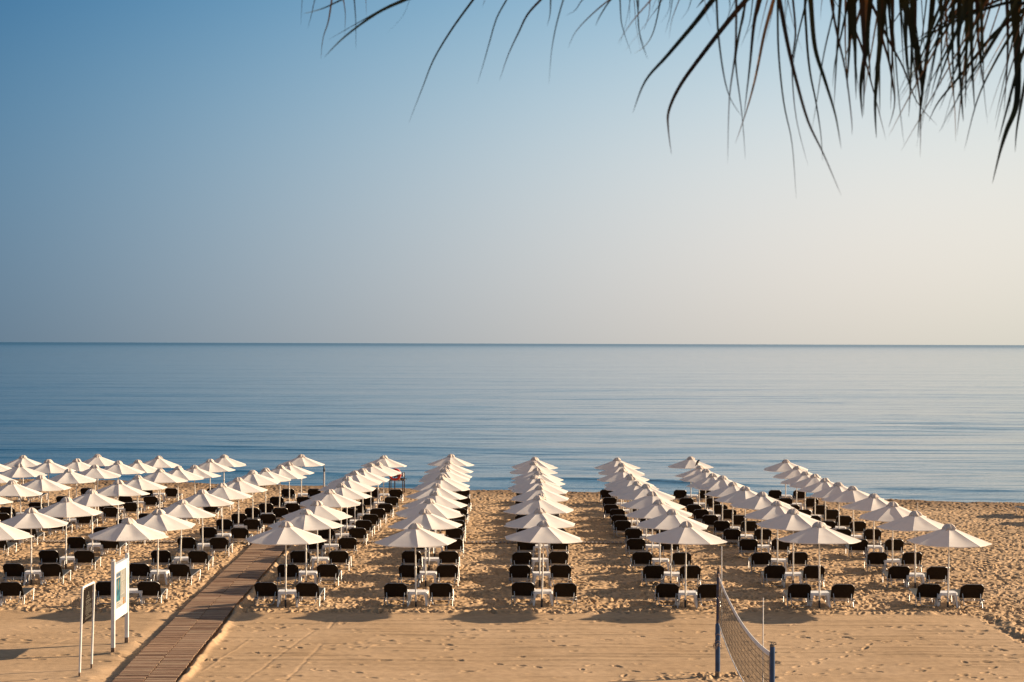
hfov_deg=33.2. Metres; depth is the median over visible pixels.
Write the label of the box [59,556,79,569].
side table
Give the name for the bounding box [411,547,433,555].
sunbed
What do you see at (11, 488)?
beach parasol
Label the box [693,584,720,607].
sunbed
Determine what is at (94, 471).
beach parasol
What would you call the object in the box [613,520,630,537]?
sunbed
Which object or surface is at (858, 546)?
sunbed
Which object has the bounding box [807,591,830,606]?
side table
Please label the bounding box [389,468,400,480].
lifebuoy
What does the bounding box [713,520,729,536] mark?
sunbed
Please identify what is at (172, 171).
sky
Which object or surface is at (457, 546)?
sunbed
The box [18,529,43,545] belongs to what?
sunbed
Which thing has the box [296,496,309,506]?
sunbed
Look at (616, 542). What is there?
crossing path
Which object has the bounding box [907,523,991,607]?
beach parasol
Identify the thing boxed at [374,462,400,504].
beach parasol
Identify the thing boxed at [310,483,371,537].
beach parasol
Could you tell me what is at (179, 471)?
beach parasol
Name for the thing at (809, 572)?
sunbed
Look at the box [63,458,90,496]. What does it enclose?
beach parasol
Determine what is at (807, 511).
sunbed
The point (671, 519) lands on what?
beach parasol
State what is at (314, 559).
side table
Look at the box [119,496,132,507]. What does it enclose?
sunbed
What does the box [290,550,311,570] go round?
sunbed
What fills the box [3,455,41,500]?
beach parasol
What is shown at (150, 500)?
sunbed
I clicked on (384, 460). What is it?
beach parasol
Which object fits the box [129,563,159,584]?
sunbed
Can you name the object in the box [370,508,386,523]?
sunbed
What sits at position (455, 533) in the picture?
sunbed
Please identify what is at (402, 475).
rescue stand
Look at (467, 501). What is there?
sunbed
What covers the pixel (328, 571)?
sunbed
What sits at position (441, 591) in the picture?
sunbed
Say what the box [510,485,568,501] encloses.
beach parasol
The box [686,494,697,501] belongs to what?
side table
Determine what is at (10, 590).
sunbed
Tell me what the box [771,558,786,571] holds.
side table
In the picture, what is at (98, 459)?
beach parasol
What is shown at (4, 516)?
sunbed
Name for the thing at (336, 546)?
side table
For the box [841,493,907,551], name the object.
beach parasol
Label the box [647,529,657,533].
sunbed
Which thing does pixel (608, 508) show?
sunbed
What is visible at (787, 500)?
sunbed
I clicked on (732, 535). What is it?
sunbed
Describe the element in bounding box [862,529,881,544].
sunbed
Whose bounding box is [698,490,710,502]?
sunbed
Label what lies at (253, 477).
beach parasol
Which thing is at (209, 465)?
beach parasol
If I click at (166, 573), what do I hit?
side table
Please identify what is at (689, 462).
beach parasol
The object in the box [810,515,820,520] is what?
sunbed
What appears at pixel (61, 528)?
sunbed
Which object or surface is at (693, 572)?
sunbed
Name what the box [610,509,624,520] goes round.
sunbed
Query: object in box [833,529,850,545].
sunbed
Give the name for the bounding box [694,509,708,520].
sunbed
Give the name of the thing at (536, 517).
beach parasol
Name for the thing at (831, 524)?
sunbed
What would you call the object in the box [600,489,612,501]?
sunbed
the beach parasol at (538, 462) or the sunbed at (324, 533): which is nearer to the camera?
the sunbed at (324, 533)
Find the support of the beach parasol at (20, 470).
on the sand
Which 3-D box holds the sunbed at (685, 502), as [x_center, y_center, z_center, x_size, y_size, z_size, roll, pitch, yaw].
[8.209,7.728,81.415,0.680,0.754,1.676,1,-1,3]
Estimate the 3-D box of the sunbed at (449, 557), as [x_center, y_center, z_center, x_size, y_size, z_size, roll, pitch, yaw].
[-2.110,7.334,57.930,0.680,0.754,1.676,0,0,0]
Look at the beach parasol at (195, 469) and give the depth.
76.58 m
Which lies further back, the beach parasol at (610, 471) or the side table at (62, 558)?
the beach parasol at (610, 471)
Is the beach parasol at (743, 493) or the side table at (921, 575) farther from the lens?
the beach parasol at (743, 493)
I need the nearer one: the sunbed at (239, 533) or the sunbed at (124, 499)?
the sunbed at (239, 533)
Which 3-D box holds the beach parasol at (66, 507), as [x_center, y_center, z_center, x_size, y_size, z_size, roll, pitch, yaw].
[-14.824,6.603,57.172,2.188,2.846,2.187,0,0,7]
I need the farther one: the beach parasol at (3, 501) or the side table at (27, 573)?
the beach parasol at (3, 501)
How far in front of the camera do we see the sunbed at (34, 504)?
76.89 m
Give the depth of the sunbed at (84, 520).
71.42 m
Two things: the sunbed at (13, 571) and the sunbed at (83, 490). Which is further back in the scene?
the sunbed at (83, 490)
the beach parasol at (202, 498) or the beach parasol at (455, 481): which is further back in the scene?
the beach parasol at (455, 481)
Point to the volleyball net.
(730, 620)
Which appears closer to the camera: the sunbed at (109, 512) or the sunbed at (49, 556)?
the sunbed at (49, 556)
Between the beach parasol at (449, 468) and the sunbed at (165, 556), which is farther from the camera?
the beach parasol at (449, 468)
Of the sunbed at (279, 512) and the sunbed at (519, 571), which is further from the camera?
the sunbed at (279, 512)
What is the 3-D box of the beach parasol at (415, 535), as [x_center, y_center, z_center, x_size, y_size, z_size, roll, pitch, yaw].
[-2.748,6.584,48.834,2.188,2.847,2.188,0,0,15]
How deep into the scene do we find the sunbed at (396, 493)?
85.70 m
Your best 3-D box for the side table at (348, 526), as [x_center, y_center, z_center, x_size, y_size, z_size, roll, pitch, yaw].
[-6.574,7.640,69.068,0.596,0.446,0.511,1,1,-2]
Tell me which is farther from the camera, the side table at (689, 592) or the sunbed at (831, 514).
the sunbed at (831, 514)
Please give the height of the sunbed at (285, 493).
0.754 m
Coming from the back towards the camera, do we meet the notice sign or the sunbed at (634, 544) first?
the sunbed at (634, 544)
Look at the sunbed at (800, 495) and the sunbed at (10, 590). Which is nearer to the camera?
the sunbed at (10, 590)
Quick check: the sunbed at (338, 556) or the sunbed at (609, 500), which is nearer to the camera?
the sunbed at (338, 556)
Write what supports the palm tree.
on the sand
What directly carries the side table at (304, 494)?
on the sand
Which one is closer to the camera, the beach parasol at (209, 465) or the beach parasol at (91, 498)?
the beach parasol at (91, 498)
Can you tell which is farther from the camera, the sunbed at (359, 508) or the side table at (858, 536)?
the sunbed at (359, 508)
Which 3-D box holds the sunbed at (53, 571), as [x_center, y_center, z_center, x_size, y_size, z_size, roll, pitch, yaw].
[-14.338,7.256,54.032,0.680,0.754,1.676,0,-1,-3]
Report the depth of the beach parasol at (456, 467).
80.52 m
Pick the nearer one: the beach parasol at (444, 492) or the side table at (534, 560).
the side table at (534, 560)
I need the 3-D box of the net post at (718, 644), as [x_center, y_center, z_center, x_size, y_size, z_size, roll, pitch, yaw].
[4.639,6.588,38.793,0.207,2.960,0.182,0,0,-22]
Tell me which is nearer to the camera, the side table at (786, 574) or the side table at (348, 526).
the side table at (786, 574)
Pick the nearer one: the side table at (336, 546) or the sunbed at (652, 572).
the sunbed at (652, 572)
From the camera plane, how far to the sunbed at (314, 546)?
61.62 m
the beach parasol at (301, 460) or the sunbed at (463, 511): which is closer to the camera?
the sunbed at (463, 511)
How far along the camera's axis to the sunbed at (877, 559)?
57.35 m
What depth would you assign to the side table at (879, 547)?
61.71 m
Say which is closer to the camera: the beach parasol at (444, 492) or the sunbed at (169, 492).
the beach parasol at (444, 492)
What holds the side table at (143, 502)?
on the sand
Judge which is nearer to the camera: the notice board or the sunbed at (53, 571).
the notice board
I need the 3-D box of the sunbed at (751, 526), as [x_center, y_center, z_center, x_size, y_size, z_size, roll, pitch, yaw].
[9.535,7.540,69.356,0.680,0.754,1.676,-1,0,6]
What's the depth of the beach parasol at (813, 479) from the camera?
74.08 m
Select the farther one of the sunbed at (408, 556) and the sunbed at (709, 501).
the sunbed at (709, 501)
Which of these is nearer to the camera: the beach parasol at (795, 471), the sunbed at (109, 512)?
the sunbed at (109, 512)
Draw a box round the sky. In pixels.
[0,0,1023,344]
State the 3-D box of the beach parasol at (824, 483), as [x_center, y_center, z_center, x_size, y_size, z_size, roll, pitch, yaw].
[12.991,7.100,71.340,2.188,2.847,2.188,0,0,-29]
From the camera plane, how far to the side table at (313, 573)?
53.42 m
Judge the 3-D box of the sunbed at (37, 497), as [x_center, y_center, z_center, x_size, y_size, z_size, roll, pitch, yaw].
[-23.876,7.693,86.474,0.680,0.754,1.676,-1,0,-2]
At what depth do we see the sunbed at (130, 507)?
77.02 m
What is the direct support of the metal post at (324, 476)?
on the sand
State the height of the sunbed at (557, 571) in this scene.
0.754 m
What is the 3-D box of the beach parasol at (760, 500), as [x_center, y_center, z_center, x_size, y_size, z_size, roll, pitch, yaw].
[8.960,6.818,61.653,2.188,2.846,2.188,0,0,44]
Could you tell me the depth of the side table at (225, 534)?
65.38 m
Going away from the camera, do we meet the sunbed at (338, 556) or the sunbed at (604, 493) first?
the sunbed at (338, 556)
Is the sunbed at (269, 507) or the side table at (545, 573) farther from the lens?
the sunbed at (269, 507)
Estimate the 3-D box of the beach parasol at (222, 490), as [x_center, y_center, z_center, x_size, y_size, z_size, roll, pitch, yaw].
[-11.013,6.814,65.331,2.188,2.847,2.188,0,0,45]
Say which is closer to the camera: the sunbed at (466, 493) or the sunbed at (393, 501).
the sunbed at (393, 501)
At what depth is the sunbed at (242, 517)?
71.42 m
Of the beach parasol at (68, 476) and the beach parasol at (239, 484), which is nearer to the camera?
the beach parasol at (239, 484)
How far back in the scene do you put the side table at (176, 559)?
57.29 m
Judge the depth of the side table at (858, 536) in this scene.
65.47 m
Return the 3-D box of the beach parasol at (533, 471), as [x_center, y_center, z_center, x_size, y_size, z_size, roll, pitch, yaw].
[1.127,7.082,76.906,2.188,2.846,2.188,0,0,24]
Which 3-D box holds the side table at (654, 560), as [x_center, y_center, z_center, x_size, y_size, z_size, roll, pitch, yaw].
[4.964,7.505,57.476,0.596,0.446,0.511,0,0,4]
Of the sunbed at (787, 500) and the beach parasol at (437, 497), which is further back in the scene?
the sunbed at (787, 500)
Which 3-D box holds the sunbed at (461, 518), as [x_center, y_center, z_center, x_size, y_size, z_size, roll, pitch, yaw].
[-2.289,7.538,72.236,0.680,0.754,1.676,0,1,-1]
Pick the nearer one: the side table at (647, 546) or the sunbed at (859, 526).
the side table at (647, 546)
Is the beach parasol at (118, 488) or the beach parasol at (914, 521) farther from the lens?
the beach parasol at (118, 488)
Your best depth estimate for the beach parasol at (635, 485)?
68.53 m
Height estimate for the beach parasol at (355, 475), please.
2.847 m
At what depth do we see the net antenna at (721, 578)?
37.94 m
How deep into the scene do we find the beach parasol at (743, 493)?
65.08 m
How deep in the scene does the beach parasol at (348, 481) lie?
68.44 m
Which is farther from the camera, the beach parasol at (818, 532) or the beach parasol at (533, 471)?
the beach parasol at (533, 471)
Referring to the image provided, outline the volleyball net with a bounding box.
[718,574,769,681]
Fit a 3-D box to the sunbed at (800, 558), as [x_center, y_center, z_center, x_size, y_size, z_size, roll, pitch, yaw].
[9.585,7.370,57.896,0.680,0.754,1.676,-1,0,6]
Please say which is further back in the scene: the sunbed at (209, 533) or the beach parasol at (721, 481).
the beach parasol at (721, 481)
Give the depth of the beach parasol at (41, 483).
68.39 m
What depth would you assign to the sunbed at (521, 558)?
57.09 m
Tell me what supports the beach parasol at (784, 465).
on the sand
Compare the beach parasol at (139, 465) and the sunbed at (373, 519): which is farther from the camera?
the beach parasol at (139, 465)
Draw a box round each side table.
[23,570,45,585]
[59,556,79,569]
[63,518,79,529]
[87,543,105,554]
[92,513,105,522]
[129,588,144,604]
[133,501,145,510]
[149,570,170,584]
[153,493,164,501]
[174,556,192,568]
[197,543,213,555]
[216,533,232,543]
[233,525,248,532]
[277,589,298,606]
[298,493,308,496]
[298,571,316,582]
[311,557,328,570]
[322,544,338,556]
[335,533,348,543]
[342,525,355,532]
[357,513,369,519]
[407,589,428,606]
[417,571,436,586]
[423,557,439,570]
[530,558,548,570]
[532,571,551,586]
[532,589,552,605]
[533,544,548,556]
[631,526,645,533]
[641,534,653,543]
[645,544,661,557]
[652,558,668,570]
[661,571,679,583]
[676,590,696,607]
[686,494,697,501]
[737,534,752,546]
[754,544,769,552]
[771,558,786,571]
[783,572,801,586]
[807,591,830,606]
[832,526,845,529]
[846,535,861,544]
[865,545,881,557]
[882,559,900,570]
[904,572,924,587]
[934,591,957,607]
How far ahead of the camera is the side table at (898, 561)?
57.30 m
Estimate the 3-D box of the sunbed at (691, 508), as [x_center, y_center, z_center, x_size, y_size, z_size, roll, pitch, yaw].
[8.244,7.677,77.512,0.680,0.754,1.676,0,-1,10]
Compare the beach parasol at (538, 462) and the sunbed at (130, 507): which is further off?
the beach parasol at (538, 462)
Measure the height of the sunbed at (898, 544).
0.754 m
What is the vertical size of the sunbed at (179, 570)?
0.754 m
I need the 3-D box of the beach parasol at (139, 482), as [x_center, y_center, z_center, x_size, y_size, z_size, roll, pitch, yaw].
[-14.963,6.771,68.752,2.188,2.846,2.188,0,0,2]
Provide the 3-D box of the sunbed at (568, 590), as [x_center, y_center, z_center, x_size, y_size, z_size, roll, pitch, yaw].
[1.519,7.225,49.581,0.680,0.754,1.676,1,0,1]
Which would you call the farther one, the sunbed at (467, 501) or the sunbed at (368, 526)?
the sunbed at (467, 501)
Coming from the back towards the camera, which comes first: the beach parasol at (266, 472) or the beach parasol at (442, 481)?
the beach parasol at (266, 472)
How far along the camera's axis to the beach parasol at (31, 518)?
52.93 m
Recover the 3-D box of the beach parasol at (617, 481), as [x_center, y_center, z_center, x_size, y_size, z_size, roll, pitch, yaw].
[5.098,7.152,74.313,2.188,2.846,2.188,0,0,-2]
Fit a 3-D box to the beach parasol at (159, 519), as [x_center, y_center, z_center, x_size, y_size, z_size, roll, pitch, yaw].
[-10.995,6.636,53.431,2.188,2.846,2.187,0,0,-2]
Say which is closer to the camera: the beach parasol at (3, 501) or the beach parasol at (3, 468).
the beach parasol at (3, 501)
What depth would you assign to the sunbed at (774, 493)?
85.91 m
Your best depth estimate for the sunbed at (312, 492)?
85.91 m
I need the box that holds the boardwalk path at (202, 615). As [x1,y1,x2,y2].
[112,498,310,681]
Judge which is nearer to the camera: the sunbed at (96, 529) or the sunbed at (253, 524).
the sunbed at (96, 529)
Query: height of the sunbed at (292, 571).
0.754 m
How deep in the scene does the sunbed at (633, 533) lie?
65.36 m
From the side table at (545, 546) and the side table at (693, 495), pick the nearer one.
the side table at (545, 546)
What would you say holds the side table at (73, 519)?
on the sand
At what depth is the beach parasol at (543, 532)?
48.56 m
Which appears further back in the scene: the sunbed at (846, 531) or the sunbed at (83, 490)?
the sunbed at (83, 490)
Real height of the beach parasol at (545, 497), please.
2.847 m
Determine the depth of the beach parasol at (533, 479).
71.04 m
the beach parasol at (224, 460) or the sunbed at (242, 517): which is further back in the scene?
the beach parasol at (224, 460)
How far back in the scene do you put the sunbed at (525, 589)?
49.13 m
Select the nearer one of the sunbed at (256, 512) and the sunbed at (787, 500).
the sunbed at (256, 512)
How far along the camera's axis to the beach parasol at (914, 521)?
52.95 m
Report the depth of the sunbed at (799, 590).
48.95 m
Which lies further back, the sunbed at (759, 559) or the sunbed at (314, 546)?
the sunbed at (314, 546)
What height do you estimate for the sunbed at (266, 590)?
0.754 m
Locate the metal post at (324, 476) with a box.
[323,465,324,486]
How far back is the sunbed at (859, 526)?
68.73 m
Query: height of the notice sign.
2.434 m
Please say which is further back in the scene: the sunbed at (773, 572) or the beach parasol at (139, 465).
the beach parasol at (139, 465)
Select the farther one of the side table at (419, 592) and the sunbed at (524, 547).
the sunbed at (524, 547)
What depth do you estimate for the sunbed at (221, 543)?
61.57 m
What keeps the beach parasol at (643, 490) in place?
on the sand
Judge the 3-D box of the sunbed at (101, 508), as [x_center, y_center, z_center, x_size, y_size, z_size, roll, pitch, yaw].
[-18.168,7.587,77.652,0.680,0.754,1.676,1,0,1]
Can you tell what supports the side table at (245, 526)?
on the sand
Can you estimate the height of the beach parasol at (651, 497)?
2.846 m
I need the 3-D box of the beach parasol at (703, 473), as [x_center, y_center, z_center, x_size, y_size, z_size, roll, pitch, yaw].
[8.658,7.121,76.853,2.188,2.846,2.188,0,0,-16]
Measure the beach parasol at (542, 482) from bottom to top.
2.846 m
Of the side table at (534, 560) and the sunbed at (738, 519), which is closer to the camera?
the side table at (534, 560)
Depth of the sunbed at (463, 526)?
68.70 m
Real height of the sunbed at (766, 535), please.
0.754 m
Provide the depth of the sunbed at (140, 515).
71.24 m
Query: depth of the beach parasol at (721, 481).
71.10 m
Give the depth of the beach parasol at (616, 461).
85.69 m
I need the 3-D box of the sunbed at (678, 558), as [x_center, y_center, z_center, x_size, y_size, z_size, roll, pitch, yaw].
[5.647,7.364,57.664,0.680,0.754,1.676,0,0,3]
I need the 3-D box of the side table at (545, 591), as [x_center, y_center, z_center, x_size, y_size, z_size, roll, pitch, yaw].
[0.873,7.374,49.330,0.596,0.446,0.511,0,0,-4]
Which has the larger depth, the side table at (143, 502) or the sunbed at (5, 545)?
the side table at (143, 502)
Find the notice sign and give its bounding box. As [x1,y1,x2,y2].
[78,581,94,676]
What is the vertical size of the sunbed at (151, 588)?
0.754 m
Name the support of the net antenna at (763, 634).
attached to the volleyball net
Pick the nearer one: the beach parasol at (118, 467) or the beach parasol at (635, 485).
the beach parasol at (635, 485)
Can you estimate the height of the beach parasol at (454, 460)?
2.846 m
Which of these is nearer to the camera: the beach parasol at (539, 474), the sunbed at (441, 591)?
the sunbed at (441, 591)
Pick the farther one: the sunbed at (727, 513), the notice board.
the sunbed at (727, 513)
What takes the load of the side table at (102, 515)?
on the sand
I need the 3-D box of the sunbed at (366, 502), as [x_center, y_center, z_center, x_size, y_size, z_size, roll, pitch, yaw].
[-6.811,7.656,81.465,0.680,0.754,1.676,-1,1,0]
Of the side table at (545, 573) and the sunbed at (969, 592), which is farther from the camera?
the side table at (545, 573)
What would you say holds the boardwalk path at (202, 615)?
on the sand
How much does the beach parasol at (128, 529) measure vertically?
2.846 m
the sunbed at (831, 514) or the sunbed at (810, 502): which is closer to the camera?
the sunbed at (831, 514)
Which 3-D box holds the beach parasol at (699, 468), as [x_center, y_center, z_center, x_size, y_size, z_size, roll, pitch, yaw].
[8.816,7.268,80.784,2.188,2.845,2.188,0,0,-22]
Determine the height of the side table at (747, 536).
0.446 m
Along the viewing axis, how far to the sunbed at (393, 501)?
80.80 m
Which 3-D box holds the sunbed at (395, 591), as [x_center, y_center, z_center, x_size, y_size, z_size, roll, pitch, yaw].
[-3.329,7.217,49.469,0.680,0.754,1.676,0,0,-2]
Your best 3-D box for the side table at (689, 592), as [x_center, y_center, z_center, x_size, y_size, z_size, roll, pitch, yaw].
[4.995,7.384,49.159,0.596,0.446,0.511,0,0,1]
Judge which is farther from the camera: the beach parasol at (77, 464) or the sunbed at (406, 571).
the beach parasol at (77, 464)
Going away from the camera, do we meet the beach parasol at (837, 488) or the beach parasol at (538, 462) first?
the beach parasol at (837, 488)
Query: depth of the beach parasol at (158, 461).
85.53 m
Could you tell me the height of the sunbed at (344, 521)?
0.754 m
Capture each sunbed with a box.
[0,507,17,517]
[0,513,9,521]
[0,540,16,555]
[0,581,33,605]
[2,563,34,583]
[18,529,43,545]
[27,491,46,500]
[28,502,44,507]
[38,550,61,564]
[40,563,70,584]
[48,518,71,536]
[56,496,67,501]
[67,537,93,555]
[74,550,100,570]
[76,516,97,528]
[80,488,91,494]
[94,527,108,542]
[95,581,110,605]
[98,505,120,517]
[100,540,125,556]
[103,507,122,521]
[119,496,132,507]
[123,502,141,517]
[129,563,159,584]
[137,581,166,605]
[138,513,149,518]
[139,490,152,500]
[143,496,160,510]
[151,550,176,569]
[165,488,181,501]
[168,563,200,584]
[177,537,201,556]
[188,550,212,569]
[199,527,223,541]
[203,506,220,517]
[209,537,231,556]
[216,519,233,532]
[231,513,246,524]
[231,527,252,546]
[243,519,263,534]
[245,508,260,518]
[254,582,286,605]
[259,503,273,518]
[260,514,280,527]
[270,496,284,506]
[273,507,288,518]
[277,564,301,584]
[281,489,295,501]
[285,503,300,512]
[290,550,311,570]
[295,582,324,606]
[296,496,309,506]
[307,542,328,556]
[308,489,320,497]
[316,564,341,585]
[318,529,339,543]
[329,550,350,571]
[333,520,343,532]
[338,537,356,556]
[342,508,360,519]
[342,518,349,529]
[349,527,367,544]
[351,503,366,517]
[355,520,374,536]
[360,497,375,506]
[362,514,380,531]
[366,489,379,501]
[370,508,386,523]
[378,503,393,517]
[383,583,407,606]
[385,497,398,510]
[389,489,402,502]
[398,564,421,585]
[401,550,422,569]
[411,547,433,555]
[429,583,453,606]
[436,564,458,585]
[439,551,459,569]
[444,538,463,555]
[446,528,464,541]
[450,514,465,525]
[451,520,465,536]
[454,508,468,521]
[456,490,469,500]
[457,497,470,510]
[509,565,530,584]
[510,551,531,571]
[511,581,534,605]
[515,514,525,519]
[517,542,535,556]
[548,551,567,565]
[549,543,568,556]
[550,564,570,584]
[553,582,576,606]
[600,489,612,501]
[602,497,616,511]
[603,504,618,519]
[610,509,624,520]
[611,514,626,530]
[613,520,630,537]
[625,528,643,544]
[626,538,644,555]
[630,551,651,570]
[641,565,663,585]
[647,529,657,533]
[654,583,678,607]
[661,543,679,556]
[670,552,690,571]
[672,490,686,502]
[677,565,700,586]
[678,498,692,507]
[687,504,700,518]
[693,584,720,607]
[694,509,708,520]
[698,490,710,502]
[701,515,717,530]
[706,498,719,508]
[712,504,727,519]
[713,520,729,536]
[720,509,736,520]
[722,529,740,545]
[731,515,746,526]
[738,538,757,556]
[740,521,756,532]
[748,552,770,573]
[752,529,771,544]
[761,565,785,586]
[768,490,781,499]
[770,538,789,556]
[779,498,791,504]
[783,583,811,606]
[786,552,807,571]
[790,505,799,509]
[792,490,805,502]
[798,509,810,514]
[799,565,824,587]
[802,498,818,508]
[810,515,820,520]
[812,505,827,514]
[821,509,839,520]
[821,520,835,529]
[825,584,854,606]
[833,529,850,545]
[834,515,851,529]
[845,539,867,557]
[846,521,865,534]
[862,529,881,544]
[864,552,887,571]
[882,539,903,556]
[882,565,909,587]
[897,552,921,571]
[909,583,940,607]
[923,566,947,586]
[951,584,983,608]
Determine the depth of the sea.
217.72 m
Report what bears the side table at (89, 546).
on the sand
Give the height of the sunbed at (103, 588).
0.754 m
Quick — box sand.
[0,479,1023,681]
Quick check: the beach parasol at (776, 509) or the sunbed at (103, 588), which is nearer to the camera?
the sunbed at (103, 588)
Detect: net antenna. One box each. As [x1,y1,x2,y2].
[721,546,721,637]
[762,598,763,681]
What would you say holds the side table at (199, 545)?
on the sand
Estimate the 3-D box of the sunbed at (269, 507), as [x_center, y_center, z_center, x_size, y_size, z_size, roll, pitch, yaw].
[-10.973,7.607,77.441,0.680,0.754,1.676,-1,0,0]
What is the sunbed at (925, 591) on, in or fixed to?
on the sand
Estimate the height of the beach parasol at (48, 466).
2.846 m
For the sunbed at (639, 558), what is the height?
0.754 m
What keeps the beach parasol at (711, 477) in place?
on the sand
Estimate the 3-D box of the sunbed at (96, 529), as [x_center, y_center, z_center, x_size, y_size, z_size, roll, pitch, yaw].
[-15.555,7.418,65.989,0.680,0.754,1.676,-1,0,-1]
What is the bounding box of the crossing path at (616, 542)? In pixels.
[9,540,913,543]
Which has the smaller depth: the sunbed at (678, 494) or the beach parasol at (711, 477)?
the beach parasol at (711, 477)
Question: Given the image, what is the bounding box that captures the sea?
[0,342,1023,502]
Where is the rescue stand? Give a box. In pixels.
[389,472,404,493]
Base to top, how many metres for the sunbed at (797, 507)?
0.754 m
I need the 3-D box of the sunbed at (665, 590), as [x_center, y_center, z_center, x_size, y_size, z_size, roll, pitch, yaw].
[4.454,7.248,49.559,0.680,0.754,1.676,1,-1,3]
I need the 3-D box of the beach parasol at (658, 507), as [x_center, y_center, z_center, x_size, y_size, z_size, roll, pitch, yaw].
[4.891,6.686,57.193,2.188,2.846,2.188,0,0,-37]
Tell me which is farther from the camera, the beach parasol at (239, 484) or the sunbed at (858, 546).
the beach parasol at (239, 484)
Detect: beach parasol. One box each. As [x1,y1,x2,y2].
[0,463,45,513]
[0,464,11,471]
[0,474,18,482]
[0,480,42,541]
[0,497,12,503]
[0,520,33,540]
[1,507,68,584]
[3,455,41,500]
[22,475,71,535]
[30,459,75,505]
[37,497,101,568]
[49,468,95,529]
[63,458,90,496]
[72,489,124,551]
[78,464,120,517]
[83,454,113,489]
[88,517,168,552]
[96,480,149,523]
[103,461,143,507]
[124,475,166,518]
[127,460,157,474]
[135,509,194,581]
[142,468,187,508]
[144,455,181,501]
[147,499,215,562]
[166,466,203,500]
[170,489,234,549]
[185,465,220,494]
[186,459,234,489]
[207,483,251,536]
[214,454,245,482]
[225,470,279,518]
[226,477,267,526]
[245,521,326,607]
[257,468,290,513]
[268,509,343,581]
[270,465,306,506]
[279,454,324,495]
[282,500,352,565]
[284,462,313,502]
[299,489,360,551]
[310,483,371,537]
[319,476,375,536]
[327,470,381,524]
[345,463,396,509]
[358,468,389,519]
[361,455,405,501]
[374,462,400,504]
[374,523,456,606]
[388,508,461,586]
[395,498,463,570]
[402,491,467,556]
[405,483,467,532]
[412,476,469,533]
[416,474,469,530]
[419,468,469,482]
[422,465,471,478]
[424,461,472,473]
[427,454,473,465]
[503,495,573,570]
[504,508,574,586]
[505,520,582,607]
[508,475,561,489]
[509,493,573,556]
[510,461,556,473]
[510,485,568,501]
[511,468,562,480]
[511,471,564,484]
[511,478,567,493]
[512,457,556,468]
[595,457,639,501]
[597,468,648,508]
[598,463,644,508]
[604,474,654,519]
[604,476,658,525]
[609,481,641,527]
[617,484,674,544]
[620,491,684,557]
[625,499,692,564]
[636,509,707,582]
[645,521,726,607]
[668,456,713,497]
[676,465,720,503]
[679,468,728,508]
[686,473,717,514]
[695,475,749,520]
[704,482,740,528]
[714,486,757,538]
[730,491,793,551]
[743,501,810,564]
[756,508,830,582]
[764,459,807,497]
[773,466,820,504]
[777,521,860,607]
[780,471,810,508]
[789,474,832,514]
[797,478,833,519]
[810,482,847,528]
[822,486,882,537]
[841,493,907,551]
[859,502,926,565]
[876,511,943,587]
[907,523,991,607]
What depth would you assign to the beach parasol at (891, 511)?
56.85 m
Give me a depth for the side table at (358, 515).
74.40 m
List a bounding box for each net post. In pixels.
[713,567,721,677]
[770,642,776,681]
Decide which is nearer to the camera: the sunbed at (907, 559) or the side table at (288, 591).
the side table at (288, 591)
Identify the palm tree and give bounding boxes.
[301,0,1023,193]
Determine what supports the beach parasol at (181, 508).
on the sand
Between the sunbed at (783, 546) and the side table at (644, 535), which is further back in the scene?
the side table at (644, 535)
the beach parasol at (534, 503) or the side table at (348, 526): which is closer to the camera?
the beach parasol at (534, 503)
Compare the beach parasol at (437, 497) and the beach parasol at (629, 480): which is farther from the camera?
the beach parasol at (629, 480)
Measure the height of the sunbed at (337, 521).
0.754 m
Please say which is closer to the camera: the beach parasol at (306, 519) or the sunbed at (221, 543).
the beach parasol at (306, 519)
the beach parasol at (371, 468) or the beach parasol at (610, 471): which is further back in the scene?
the beach parasol at (610, 471)
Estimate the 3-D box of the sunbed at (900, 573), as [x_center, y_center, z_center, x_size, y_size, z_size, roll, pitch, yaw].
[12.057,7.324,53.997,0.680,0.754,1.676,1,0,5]
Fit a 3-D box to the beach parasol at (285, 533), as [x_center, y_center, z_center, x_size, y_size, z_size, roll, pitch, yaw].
[-6.428,6.541,48.894,2.188,2.846,2.188,0,0,28]
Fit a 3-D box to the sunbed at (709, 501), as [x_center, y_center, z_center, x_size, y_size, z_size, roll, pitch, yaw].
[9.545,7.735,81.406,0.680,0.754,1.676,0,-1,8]
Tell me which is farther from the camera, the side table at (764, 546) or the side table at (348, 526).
the side table at (348, 526)
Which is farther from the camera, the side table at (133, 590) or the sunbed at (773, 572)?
the sunbed at (773, 572)
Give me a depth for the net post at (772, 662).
28.86 m
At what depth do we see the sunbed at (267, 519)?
71.41 m
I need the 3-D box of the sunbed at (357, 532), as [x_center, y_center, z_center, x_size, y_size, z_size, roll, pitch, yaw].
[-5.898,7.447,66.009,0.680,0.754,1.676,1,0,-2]
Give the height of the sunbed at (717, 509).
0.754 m
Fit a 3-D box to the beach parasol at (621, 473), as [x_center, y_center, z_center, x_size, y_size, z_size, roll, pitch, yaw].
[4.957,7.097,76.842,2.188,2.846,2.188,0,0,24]
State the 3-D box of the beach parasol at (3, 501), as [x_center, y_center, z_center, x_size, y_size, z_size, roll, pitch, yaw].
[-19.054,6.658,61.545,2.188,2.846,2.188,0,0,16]
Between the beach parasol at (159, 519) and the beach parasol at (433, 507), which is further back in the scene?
the beach parasol at (433, 507)
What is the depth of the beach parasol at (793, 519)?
52.96 m
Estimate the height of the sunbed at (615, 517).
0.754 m
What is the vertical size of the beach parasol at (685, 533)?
2.846 m
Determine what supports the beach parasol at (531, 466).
on the sand
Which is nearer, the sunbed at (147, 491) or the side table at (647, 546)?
the side table at (647, 546)
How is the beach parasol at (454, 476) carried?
on the sand
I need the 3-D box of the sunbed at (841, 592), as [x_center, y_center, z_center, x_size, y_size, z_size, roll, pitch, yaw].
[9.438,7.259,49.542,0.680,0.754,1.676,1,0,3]
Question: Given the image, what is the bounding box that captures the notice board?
[111,553,128,651]

